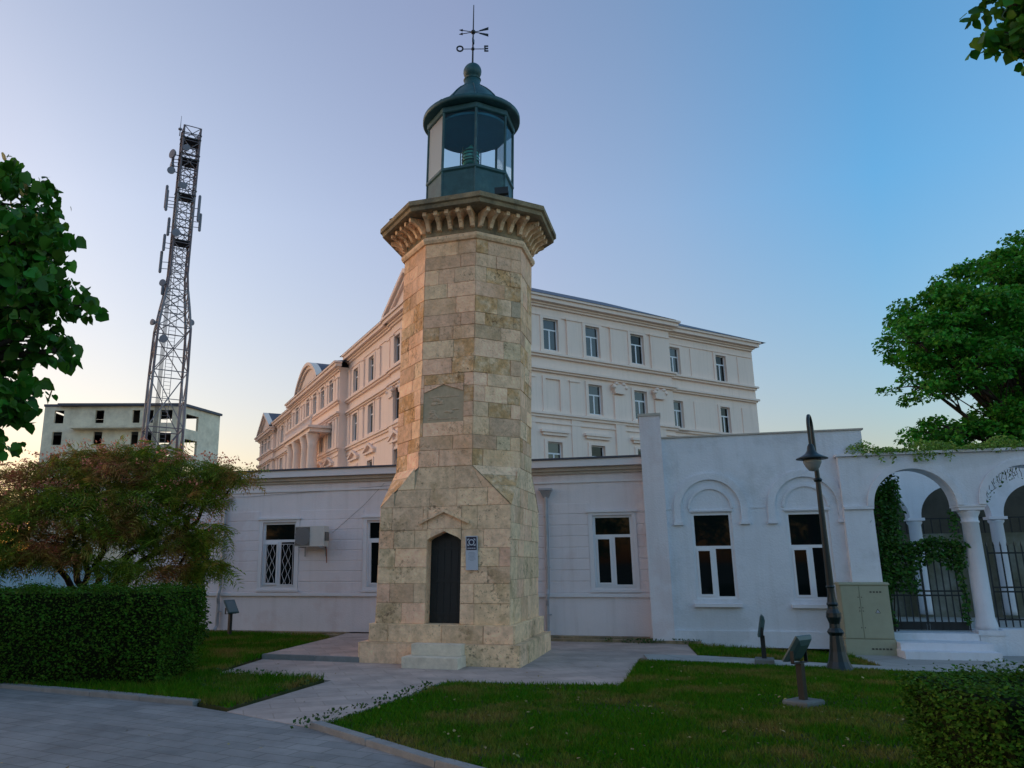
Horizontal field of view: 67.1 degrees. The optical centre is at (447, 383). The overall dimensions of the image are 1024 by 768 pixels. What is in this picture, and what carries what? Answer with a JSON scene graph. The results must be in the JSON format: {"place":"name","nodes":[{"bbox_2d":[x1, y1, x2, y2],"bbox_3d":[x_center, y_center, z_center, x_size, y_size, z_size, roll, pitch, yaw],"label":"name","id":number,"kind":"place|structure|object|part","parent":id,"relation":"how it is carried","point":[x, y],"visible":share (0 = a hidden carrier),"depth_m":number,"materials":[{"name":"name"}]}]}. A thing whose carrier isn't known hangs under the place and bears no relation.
{"place":"outdoors","nodes":[
{"label":"outdoors","id":0,"kind":"place"},
{"bbox_2d":[6,630,329,711],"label":"lawn","id":1,"kind":"structure","parent":0,"point":[225,709],"depth_m":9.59,"materials":[{"name":"plant"}]},
{"bbox_2d":[0,566,122,590],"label":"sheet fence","id":2,"kind":"object","parent":1,"relation":"on","point":[45,580],"visible":0.01,"depth_m":19.68,"materials":[{"name":"metal"}]},
{"bbox_2d":[0,579,209,684],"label":"clipped hedge","id":3,"kind":"object","parent":1,"relation":"on","point":[108,631],"visible":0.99,"depth_m":10.60,"materials":[{"name":"green plant"}]},
{"bbox_2d":[0,435,269,591],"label":"silk tree","id":4,"kind":"object","parent":1,"relation":"on","point":[119,500],"visible":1,"depth_m":13.30,"materials":[{"name":"green plant"}]},
{"bbox_2d":[181,530,212,644],"bbox_3d":[-5.147,4.176,15.678,0.771,2.401,0.704,0,-13,0],"label":"evergreen shrub","id":5,"kind":"object","parent":1,"relation":"on","point":[204,634],"visible":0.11,"depth_m":15.54,"materials":[{"name":"green plant"}]},
{"bbox_2d":[223,600,238,633],"bbox_3d":[-4.993,5.379,17.639,0.229,0.809,0.300,-10,-16,36],"label":"floodlight","id":6,"kind":"object","parent":1,"relation":"on","point":[231,608],"visible":0.96,"depth_m":17.62,"materials":[{"name":"metal"}]},
{"bbox_2d":[188,666,317,692],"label":"weeds","id":7,"kind":"object","parent":1,"relation":"on","point":[249,673],"visible":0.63,"depth_m":10.56,"materials":[{"name":"green plant"}]},
{"bbox_2d":[126,455,700,644],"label":"building","id":8,"kind":"structure","parent":1,"relation":"on","point":[593,581],"depth_m":18.04,"materials":[{"name":"white paint"}]},
{"bbox_2d":[261,522,295,586],"bbox_3d":[-4.109,4.156,18.736,0.890,1.540,0.086,-4,-14,14],"label":"window","id":9,"kind":"structure","parent":8,"relation":"in","point":[278,563],"depth_m":18.75,"materials":[{"name":"white plastic"}]},
{"bbox_2d":[294,526,328,562],"bbox_3d":[-3.220,3.824,18.288,0.784,0.851,0.380,-4,-14,14],"label":"air conditioner","id":10,"kind":"object","parent":8,"relation":"attached to","point":[311,536],"visible":1,"depth_m":18.18,"materials":[{"name":"white metal"}]},
{"bbox_2d":[367,520,379,586],"bbox_3d":[-1.482,3.986,18.087,0.880,1.540,0.062,-4,-14,14],"label":"window","id":11,"kind":"structure","parent":8,"relation":"in","point":[373,525],"depth_m":18.17,"materials":[{"name":"white plastic"}]},
{"bbox_2d":[592,515,635,586],"bbox_3d":[3.623,3.648,16.801,0.850,1.540,0.062,-4,-14,14],"label":"window","id":12,"kind":"structure","parent":8,"relation":"in","point":[612,534],"depth_m":16.80,"materials":[{"name":"glass"}]},
{"bbox_2d":[0,688,432,767],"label":"plaza paving","id":13,"kind":"structure","parent":0,"point":[45,730],"depth_m":7.27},
{"bbox_2d":[0,152,108,461],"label":"linden tree","id":14,"kind":"object","parent":13,"relation":"on","point":[36,292],"visible":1,"depth_m":5.66,"materials":[{"name":"green plant"}]},
{"bbox_2d":[0,683,200,706],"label":"kerb","id":15,"kind":"structure","parent":13,"relation":"on","point":[123,695],"depth_m":9.64,"materials":[{"name":"concrete"}]},
{"bbox_2d":[310,721,484,767],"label":"kerb","id":16,"kind":"structure","parent":13,"relation":"on","point":[414,755],"depth_m":6.72,"materials":[{"name":"concrete"}]},
{"bbox_2d":[267,632,368,656],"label":"raised path","id":17,"kind":"structure","parent":0,"point":[345,644],"depth_m":14.51,"materials":[{"name":"grey concrete"}]},
{"bbox_2d":[220,641,696,727],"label":"path","id":18,"kind":"structure","parent":0,"point":[348,684],"depth_m":11.37,"materials":[{"name":"grey concrete"}]},
{"bbox_2d":[262,653,358,661],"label":"kerb","id":19,"kind":"structure","parent":18,"relation":"on","point":[311,657],"depth_m":13.18,"materials":[{"name":"concrete"}]},
{"bbox_2d":[358,5,555,669],"bbox_3d":[0.397,-1.726,15.163,3.323,13.580,3.596,-5,-14,17],"label":"lighthouse","id":20,"kind":"object","parent":18,"relation":"on","point":[465,242],"visible":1,"depth_m":13.80,"materials":[{"name":"stone"}]},
{"bbox_2d":[429,533,460,622],"bbox_3d":[-0.013,3.313,13.195,0.644,1.515,0.109,-5,-14,17],"label":"door","id":21,"kind":"structure","parent":20,"relation":"in","point":[446,548],"depth_m":13.18,"materials":[{"name":"metal"}]},
{"bbox_2d":[465,536,477,569],"bbox_3d":[0.398,2.832,12.872,0.210,0.560,0.019,-5,-14,17],"label":"information sign","id":22,"kind":"object","parent":20,"relation":"attached to","point":[471,552],"visible":1,"depth_m":12.87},
{"bbox_2d":[494,186,508,196],"bbox_3d":[0.994,-3.534,14.215,0.260,0.180,0.135,-3,-13,10],"label":"gallery floodlight","id":23,"kind":"object","parent":20,"relation":"attached to","point":[502,191],"visible":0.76,"depth_m":14.16,"materials":[{"name":"metal"}]},
{"bbox_2d":[413,681,597,693],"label":"kerb","id":24,"kind":"structure","parent":18,"relation":"on","point":[472,681],"depth_m":10.44,"materials":[{"name":"concrete"}]},
{"bbox_2d":[597,637,700,643],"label":"weeds","id":25,"kind":"object","parent":18,"relation":"on","point":[647,640],"visible":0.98,"depth_m":15.59,"materials":[{"name":"green plant"}]},
{"bbox_2d":[637,413,674,640],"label":"pier","id":26,"kind":"structure","parent":18,"relation":"on","point":[661,600],"depth_m":16.14,"materials":[{"name":"white paint"}]},
{"bbox_2d":[661,428,862,648],"bbox_3d":[7.317,3.813,18.630,3.995,4.285,6.590,-4,-14,14],"label":"annex","id":27,"kind":"object","parent":18,"relation":"on","point":[744,536],"visible":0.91,"depth_m":15.68,"materials":[{"name":"white paint"}]},
{"bbox_2d":[691,512,738,598],"bbox_3d":[5.486,3.532,15.837,0.800,1.740,0.062,-4,-14,14],"label":"window","id":28,"kind":"structure","parent":27,"relation":"in","point":[712,533],"depth_m":15.83,"materials":[{"name":"white plastic"}]},
{"bbox_2d":[785,511,836,599],"bbox_3d":[7.267,3.429,15.385,0.800,1.730,0.062,-4,-14,14],"label":"window","id":29,"kind":"structure","parent":27,"relation":"in","point":[803,528],"depth_m":15.39,"materials":[{"name":"white plastic"}]},
{"bbox_2d":[0,0,1023,547],"label":"sky","id":30,"kind":"structure","parent":0,"point":[780,174],"materials":[{"name":"blue"}]},
{"bbox_2d":[325,658,1014,767],"bbox_3d":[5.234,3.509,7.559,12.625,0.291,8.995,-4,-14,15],"label":"lawn","id":31,"kind":"structure","parent":0,"point":[619,707],"depth_m":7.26,"materials":[{"name":"plant"}]},
{"bbox_2d":[290,681,437,728],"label":"weeds","id":32,"kind":"object","parent":31,"relation":"on","point":[362,704],"visible":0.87,"depth_m":8.50,"materials":[{"name":"green plant"}]},
{"bbox_2d":[0,660,917,767],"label":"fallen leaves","id":33,"kind":"object","parent":31,"relation":"on","point":[485,747],"visible":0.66,"depth_m":7.34,"materials":[{"name":"brown plant"}]},
{"bbox_2d":[782,635,824,707],"bbox_3d":[4.023,3.281,8.766,0.370,0.799,0.296,9,-16,-35],"label":"floodlight","id":34,"kind":"object","parent":31,"relation":"on","point":[797,649],"visible":0.95,"depth_m":8.72,"materials":[{"name":"metal"}]},
{"bbox_2d":[796,414,853,670],"bbox_3d":[5.823,2.412,11.913,0.466,3.965,0.752,-10,-16,36],"label":"street lamp","id":35,"kind":"object","parent":31,"relation":"on","point":[811,458],"visible":0.98,"depth_m":11.88,"materials":[{"name":"black metal"}]},
{"bbox_2d":[889,658,1023,767],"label":"clipped hedge","id":36,"kind":"object","parent":31,"relation":"on","point":[974,719],"visible":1,"depth_m":4.97,"materials":[{"name":"green plant"}]},
{"bbox_2d":[959,0,1023,75],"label":"linden tree","id":37,"kind":"object","parent":31,"relation":"on","point":[1006,37],"visible":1,"depth_m":5.72,"materials":[{"name":"green plant"}]},
{"bbox_2d":[687,642,879,665],"bbox_3d":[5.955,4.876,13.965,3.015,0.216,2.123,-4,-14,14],"label":"grass","id":38,"kind":"structure","parent":0,"point":[729,651],"depth_m":13.76,"materials":[{"name":"green plant"}]},
{"bbox_2d":[742,647,828,653],"bbox_3d":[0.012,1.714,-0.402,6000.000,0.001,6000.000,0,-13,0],"label":"ground","id":39,"kind":"structure","parent":0,"point":[821,650],"depth_m":15.78,"materials":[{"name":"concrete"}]},
{"bbox_2d":[30,403,222,563],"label":"concrete building","id":40,"kind":"structure","parent":39,"relation":"on","point":[77,422],"depth_m":96.65,"materials":[{"name":"concrete"}]},
{"bbox_2d":[139,116,201,472],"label":"radio mast","id":41,"kind":"object","parent":39,"relation":"on","point":[187,144],"visible":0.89,"depth_m":84.91,"materials":[{"name":"grey metal"}]},
{"bbox_2d":[254,268,764,469],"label":"palace","id":42,"kind":"structure","parent":39,"relation":"on","point":[603,374],"depth_m":51.60,"materials":[{"name":"beige paint"}]},
{"bbox_2d":[330,423,331,447],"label":"window","id":43,"kind":"structure","parent":42,"relation":"in","point":[331,423],"depth_m":61.71,"materials":[{"name":"grey glass"}]},
{"bbox_2d":[354,414,356,440],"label":"window","id":44,"kind":"structure","parent":42,"relation":"in","point":[356,414],"depth_m":58.03,"materials":[{"name":"white plastic"}]},
{"bbox_2d":[355,369,357,390],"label":"window","id":45,"kind":"structure","parent":42,"relation":"in","point":[357,369],"depth_m":58.86,"materials":[{"name":"white plastic"}]},
{"bbox_2d":[370,404,372,432],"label":"window","id":46,"kind":"structure","parent":42,"relation":"in","point":[371,408],"depth_m":54.64,"materials":[{"name":"white plastic"}]},
{"bbox_2d":[371,357,373,379],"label":"window","id":47,"kind":"structure","parent":42,"relation":"in","point":[372,359],"depth_m":55.48,"materials":[{"name":"grey glass"}]},
{"bbox_2d":[396,388,398,418],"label":"window","id":48,"kind":"structure","parent":42,"relation":"in","point":[397,393],"depth_m":49.54,"materials":[{"name":"grey glass"}]},
{"bbox_2d":[397,335,399,360],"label":"window","id":49,"kind":"structure","parent":42,"relation":"in","point":[398,338],"depth_m":50.30,"materials":[{"name":"grey glass"}]},
{"bbox_2d":[543,319,556,350],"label":"window","id":50,"kind":"structure","parent":42,"relation":"in","point":[549,326],"depth_m":47.60,"materials":[{"name":"grey glass"}]},
{"bbox_2d":[548,442,560,457],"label":"window","id":51,"kind":"structure","parent":42,"relation":"in","point":[554,449],"depth_m":45.95,"materials":[{"name":"grey glass"}]},
{"bbox_2d":[585,326,598,357],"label":"window","id":52,"kind":"structure","parent":42,"relation":"in","point":[591,333],"depth_m":49.19,"materials":[{"name":"grey glass"}]},
{"bbox_2d":[588,385,600,414],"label":"window","id":53,"kind":"structure","parent":42,"relation":"in","point":[594,391],"depth_m":48.33,"materials":[{"name":"white plastic"}]},
{"bbox_2d":[591,446,603,456],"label":"window","id":54,"kind":"structure","parent":42,"relation":"in","point":[596,450],"depth_m":47.60,"materials":[{"name":"grey glass"}]},
{"bbox_2d":[630,335,642,364],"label":"window","id":55,"kind":"structure","parent":42,"relation":"in","point":[636,344],"depth_m":51.03,"materials":[{"name":"grey glass"}]},
{"bbox_2d":[634,391,645,418],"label":"window","id":56,"kind":"structure","parent":42,"relation":"in","point":[640,408],"depth_m":50.20,"materials":[{"name":"white plastic"}]},
{"bbox_2d":[669,347,678,373],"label":"window","id":57,"kind":"structure","parent":42,"relation":"in","point":[673,352],"depth_m":53.10,"materials":[{"name":"grey glass"}]},
{"bbox_2d":[673,401,682,427],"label":"window","id":58,"kind":"structure","parent":42,"relation":"in","point":[677,405],"depth_m":52.21,"materials":[{"name":"white plastic"}]},
{"bbox_2d":[715,356,725,381],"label":"window","id":59,"kind":"structure","parent":42,"relation":"in","point":[719,360],"depth_m":55.28,"materials":[{"name":"white plastic"}]},
{"bbox_2d":[721,407,729,432],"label":"window","id":60,"kind":"structure","parent":42,"relation":"in","point":[724,411],"depth_m":54.42,"materials":[{"name":"white plastic"}]},
{"bbox_2d":[833,447,1023,660],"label":"arcade","id":61,"kind":"object","parent":39,"relation":"on","point":[963,478],"visible":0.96,"depth_m":14.80,"materials":[{"name":"white paint"}]},
{"bbox_2d":[871,473,972,631],"bbox_3d":[9.137,3.390,14.974,1.808,3.316,0.587,-4,-14,13],"label":"ivy","id":62,"kind":"object","parent":61,"relation":"attached to","point":[885,508],"visible":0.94,"depth_m":14.88,"materials":[{"name":"green plant"}]},
{"bbox_2d":[887,542,971,630],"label":"iron gate","id":63,"kind":"structure","parent":61,"relation":"attached to","point":[920,625],"depth_m":14.67,"materials":[{"name":"black metal"}]},
{"bbox_2d":[844,433,1023,463],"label":"creeper","id":64,"kind":"object","parent":61,"relation":"on","point":[973,445],"visible":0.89,"depth_m":15.02,"materials":[{"name":"green plant"}]},
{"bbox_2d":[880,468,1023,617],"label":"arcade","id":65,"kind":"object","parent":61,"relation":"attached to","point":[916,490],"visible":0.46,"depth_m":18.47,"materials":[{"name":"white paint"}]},
{"bbox_2d":[985,541,1023,626],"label":"iron fence","id":66,"kind":"object","parent":61,"relation":"on","point":[1007,586],"visible":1,"depth_m":14.44,"materials":[{"name":"black metal"}]},
{"bbox_2d":[986,468,1022,502],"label":"dry creeper","id":67,"kind":"object","parent":61,"relation":"attached to","point":[1002,482],"visible":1,"depth_m":14.65,"materials":[{"name":"brown plant"}]},
{"bbox_2d":[871,229,1023,449],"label":"broadleaf tree","id":68,"kind":"object","parent":39,"relation":"on","point":[991,343],"visible":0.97,"depth_m":26.43,"materials":[{"name":"green plant"}]},
{"bbox_2d":[884,485,1023,533],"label":"wall","id":69,"kind":"structure","parent":39,"relation":"on","point":[935,504],"depth_m":20.76,"materials":[{"name":"paint"}]},
{"bbox_2d":[644,654,1023,672],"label":"pavement","id":70,"kind":"structure","parent":0,"point":[699,658],"depth_m":12.64,"materials":[{"name":"concrete"}]},
{"bbox_2d":[755,614,774,664],"bbox_3d":[5.129,4.167,12.521,0.296,0.774,0.370,-6,-14,21],"label":"floodlight","id":71,"kind":"object","parent":70,"relation":"on","point":[764,659],"visible":0.97,"depth_m":12.44,"materials":[{"name":"metal"}]},
{"bbox_2d":[856,655,1023,667],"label":"pavement","id":72,"kind":"structure","parent":0,"point":[890,661],"depth_m":13.18,"materials":[{"name":"concrete"}]},
{"bbox_2d":[834,582,896,655],"bbox_3d":[7.903,4.454,14.540,0.870,1.360,0.405,-4,-14,14],"label":"electrical cabinet","id":73,"kind":"object","parent":72,"relation":"on","point":[866,622],"visible":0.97,"depth_m":14.38,"materials":[{"name":"beige metal"}]},
{"bbox_3d":[7.603,4.286,14.459,0.307,0.945,0.017,-4,-14,14],"label":"door","id":74,"kind":"part","parent":73,"relation":"part of","materials":[{"name":"beige plastic"}]},
{"bbox_3d":[8.002,4.259,14.358,0.497,0.945,0.018,-4,-14,14],"label":"door","id":75,"kind":"part","parent":73,"relation":"part of","materials":[{"name":"beige plastic"}]}
]}

